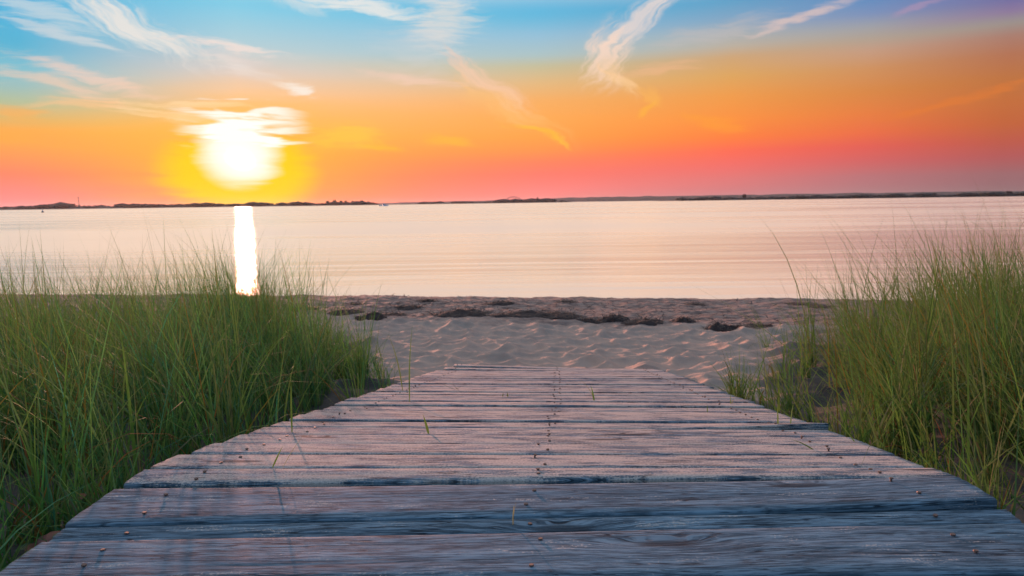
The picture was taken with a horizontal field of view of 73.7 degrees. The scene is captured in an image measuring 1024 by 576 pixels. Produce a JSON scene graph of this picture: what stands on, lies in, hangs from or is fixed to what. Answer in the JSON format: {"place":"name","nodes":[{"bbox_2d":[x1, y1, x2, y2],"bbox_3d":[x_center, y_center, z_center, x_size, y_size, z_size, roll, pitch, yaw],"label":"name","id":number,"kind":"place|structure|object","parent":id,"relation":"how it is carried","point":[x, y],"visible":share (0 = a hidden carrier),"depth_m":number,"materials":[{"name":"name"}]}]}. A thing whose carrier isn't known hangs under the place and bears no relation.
{"place":"outdoors","nodes":[
{"label":"outdoors","id":0,"kind":"place"},
{"bbox_2d":[0,201,397,209],"bbox_3d":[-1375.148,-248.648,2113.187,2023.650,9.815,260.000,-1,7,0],"label":"shore","id":1,"kind":"structure","parent":0,"point":[177,207],"depth_m":1998.12,"materials":[{"name":"green plant"}]},
{"bbox_2d":[398,202,555,204],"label":"spit","id":2,"kind":"structure","parent":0,"point":[480,203],"depth_m":2193.83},
{"bbox_2d":[417,198,570,203],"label":"spit woods","id":3,"kind":"object","parent":2,"relation":"on","point":[529,200],"visible":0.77,"depth_m":2201.11,"materials":[{"name":"plant"}]},
{"bbox_2d":[0,196,1023,299],"bbox_3d":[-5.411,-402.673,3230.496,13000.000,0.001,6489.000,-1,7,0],"label":"sea","id":4,"kind":"structure","parent":0,"point":[727,249],"depth_m":31.21,"materials":[{"name":"liquid"}]},
{"bbox_2d":[0,294,1023,570],"bbox_3d":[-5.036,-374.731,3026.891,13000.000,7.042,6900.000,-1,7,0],"label":"beach","id":5,"kind":"structure","parent":0,"point":[698,352],"depth_m":7.27,"materials":[{"name":"beige sand"}]},
{"bbox_2d":[14,493,86,550],"bbox_3d":[-1.113,0.613,1.696,0.214,0.135,0.190,4,9,35],"label":"leafy plant","id":6,"kind":"object","parent":5,"relation":"on","point":[31,545],"visible":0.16,"depth_m":1.64,"materials":[{"name":"green plant"}]},
{"bbox_2d":[46,531,60,541],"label":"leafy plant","id":7,"kind":"object","parent":5,"relation":"on","point":[49,536],"visible":0.1,"depth_m":1.54,"materials":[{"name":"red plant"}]},
{"bbox_2d":[0,207,409,571],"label":"beach grass","id":8,"kind":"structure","parent":5,"relation":"on","point":[221,356],"depth_m":2.86,"materials":[{"name":"green plant"}]},
{"bbox_2d":[327,306,365,315],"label":"seaweed clump","id":9,"kind":"object","parent":5,"relation":"on","point":[347,310],"visible":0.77,"depth_m":9.87,"materials":[{"name":"brown plant"}]},
{"bbox_2d":[345,300,362,304],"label":"seaweed clump","id":10,"kind":"object","parent":5,"relation":"on","point":[356,303],"visible":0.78,"depth_m":10.86,"materials":[{"name":"brown plant"}]},
{"bbox_2d":[355,311,390,320],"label":"seaweed clump","id":11,"kind":"object","parent":5,"relation":"on","point":[376,316],"visible":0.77,"depth_m":9.38,"materials":[{"name":"plant"}]},
{"bbox_2d":[382,309,404,315],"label":"seaweed clump","id":12,"kind":"object","parent":5,"relation":"on","point":[393,314],"visible":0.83,"depth_m":9.82,"materials":[{"name":"brown plant"}]},
{"bbox_2d":[390,303,427,310],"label":"seaweed clump","id":13,"kind":"object","parent":5,"relation":"on","point":[409,307],"visible":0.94,"depth_m":10.46,"materials":[{"name":"brown plant"}]},
{"bbox_2d":[418,297,441,302],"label":"seaweed clump","id":14,"kind":"object","parent":5,"relation":"on","point":[424,300],"visible":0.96,"depth_m":11.18,"materials":[{"name":"brown plant"}]},
{"bbox_2d":[429,306,489,317],"bbox_3d":[-0.761,0.350,9.704,0.999,0.161,0.748,-1,7,0],"label":"seaweed clump","id":15,"kind":"object","parent":5,"relation":"on","point":[458,312],"visible":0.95,"depth_m":9.59,"materials":[{"name":"brown plant"}]},
{"bbox_2d":[477,299,514,305],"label":"seaweed clump","id":16,"kind":"object","parent":5,"relation":"on","point":[502,302],"visible":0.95,"depth_m":10.83,"materials":[{"name":"brown plant"}]},
{"bbox_2d":[0,364,1023,575],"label":"boardwalk","id":17,"kind":"structure","parent":5,"relation":"on","point":[640,472],"depth_m":1.39,"materials":[{"name":"grey wood"}]},
{"bbox_2d":[272,431,306,467],"bbox_3d":[-0.518,0.377,1.595,0.085,0.078,0.012,-4,8,-27],"label":"grass sprig","id":18,"kind":"object","parent":17,"relation":"on","point":[278,455],"depth_m":1.59,"materials":[{"name":"green plant"}]},
{"bbox_2d":[290,392,292,431],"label":"grass sprig","id":19,"kind":"object","parent":17,"relation":"on","point":[291,412],"depth_m":2.12,"materials":[{"name":"green plant"}]},
{"bbox_2d":[389,333,411,401],"bbox_3d":[-0.488,0.318,3.059,0.046,0.336,0.237,-5,8,-30],"label":"grass sprig","id":20,"kind":"object","parent":17,"relation":"on","point":[409,369],"depth_m":2.96,"materials":[{"name":"green plant"}]},
{"bbox_2d":[423,415,428,433],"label":"grass sprig","id":21,"kind":"object","parent":17,"relation":"on","point":[426,426],"depth_m":2.09,"materials":[{"name":"green plant"}]},
{"bbox_2d":[777,402,793,423],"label":"grass sprig","id":22,"kind":"object","parent":17,"relation":"on","point":[778,417],"depth_m":2.21,"materials":[{"name":"green plant"}]},
{"bbox_2d":[486,309,565,318],"bbox_3d":[0.200,0.361,9.612,1.265,0.160,0.777,-1,7,0],"label":"seaweed clump","id":23,"kind":"object","parent":5,"relation":"on","point":[526,314],"visible":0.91,"depth_m":9.51,"materials":[{"name":"brown plant"}]},
{"bbox_2d":[541,311,585,319],"bbox_3d":[0.676,0.377,9.458,0.709,0.140,0.648,-1,7,0],"label":"seaweed clump","id":24,"kind":"object","parent":5,"relation":"on","point":[567,315],"visible":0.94,"depth_m":9.39,"materials":[{"name":"brown plant"}]},
{"bbox_2d":[556,299,573,302],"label":"seaweed clump","id":25,"kind":"object","parent":5,"relation":"on","point":[568,301],"visible":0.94,"depth_m":11.17,"materials":[{"name":"brown plant"}]},
{"bbox_2d":[273,293,883,323],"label":"seaweed scraps","id":26,"kind":"object","parent":5,"relation":"on","point":[573,308],"visible":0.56,"depth_m":10.26,"materials":[{"name":"brown plant"}]},
{"bbox_2d":[574,316,604,323],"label":"seaweed clump","id":27,"kind":"object","parent":5,"relation":"on","point":[590,320],"visible":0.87,"depth_m":8.96,"materials":[{"name":"brown plant"}]},
{"bbox_2d":[598,312,629,322],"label":"seaweed clump","id":28,"kind":"object","parent":5,"relation":"on","point":[613,317],"visible":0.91,"depth_m":9.10,"materials":[{"name":"brown plant"}]},
{"bbox_2d":[618,315,663,325],"bbox_3d":[1.697,0.435,8.883,0.688,0.154,0.607,-1,7,0],"label":"seaweed clump","id":29,"kind":"object","parent":5,"relation":"on","point":[649,321],"visible":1,"depth_m":8.81,"materials":[{"name":"brown plant"}]},
{"bbox_2d":[670,315,697,323],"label":"seaweed clump","id":30,"kind":"object","parent":5,"relation":"on","point":[683,319],"visible":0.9,"depth_m":8.84,"materials":[{"name":"brown plant"}]},
{"bbox_2d":[684,301,709,305],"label":"seaweed clump","id":31,"kind":"object","parent":5,"relation":"on","point":[698,304],"visible":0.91,"depth_m":11.03,"materials":[{"name":"brown plant"}]},
{"bbox_2d":[699,319,744,331],"bbox_3d":[2.558,0.461,8.269,0.592,0.171,0.495,-1,7,0],"label":"seaweed clump","id":32,"kind":"object","parent":5,"relation":"on","point":[719,327],"visible":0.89,"depth_m":8.20,"materials":[{"name":"brown plant"}]},
{"bbox_2d":[731,323,758,328],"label":"seaweed clump","id":33,"kind":"object","parent":5,"relation":"on","point":[739,325],"visible":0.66,"depth_m":8.15,"materials":[{"name":"brown plant"}]},
{"bbox_2d":[742,320,773,327],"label":"seaweed clump","id":34,"kind":"object","parent":5,"relation":"on","point":[762,325],"visible":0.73,"depth_m":8.37,"materials":[{"name":"brown plant"}]},
{"bbox_2d":[781,301,823,305],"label":"seaweed clump","id":35,"kind":"object","parent":5,"relation":"on","point":[799,303],"visible":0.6,"depth_m":11.28,"materials":[{"name":"brown plant"}]},
{"bbox_2d":[805,304,842,308],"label":"seaweed clump","id":36,"kind":"object","parent":5,"relation":"on","point":[825,306],"visible":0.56,"depth_m":10.77,"materials":[{"name":"brown plant"}]},
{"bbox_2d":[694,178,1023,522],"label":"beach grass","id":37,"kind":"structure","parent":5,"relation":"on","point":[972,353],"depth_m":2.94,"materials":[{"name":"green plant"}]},
{"bbox_2d":[0,0,1023,206],"label":"sky","id":38,"kind":"structure","parent":0,"point":[103,102],"materials":[{"name":"orange"}]},
{"bbox_2d":[379,191,1023,203],"bbox_3d":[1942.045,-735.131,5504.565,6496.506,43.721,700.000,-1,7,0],"label":"hills","id":39,"kind":"structure","parent":0,"point":[621,198],"depth_m":5268.60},
{"bbox_2d":[664,195,1022,200],"bbox_3d":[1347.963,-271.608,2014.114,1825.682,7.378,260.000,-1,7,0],"label":"marsh","id":40,"kind":"structure","parent":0,"point":[844,198],"depth_m":1897.70,"materials":[{"name":"plant"}]},
{"bbox_2d":[675,191,1023,200],"bbox_3d":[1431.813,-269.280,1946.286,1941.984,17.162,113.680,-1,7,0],"label":"marsh woods","id":41,"kind":"object","parent":40,"relation":"on","point":[963,194],"visible":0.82,"depth_m":1903.71,"materials":[{"name":"plant"}]}
]}

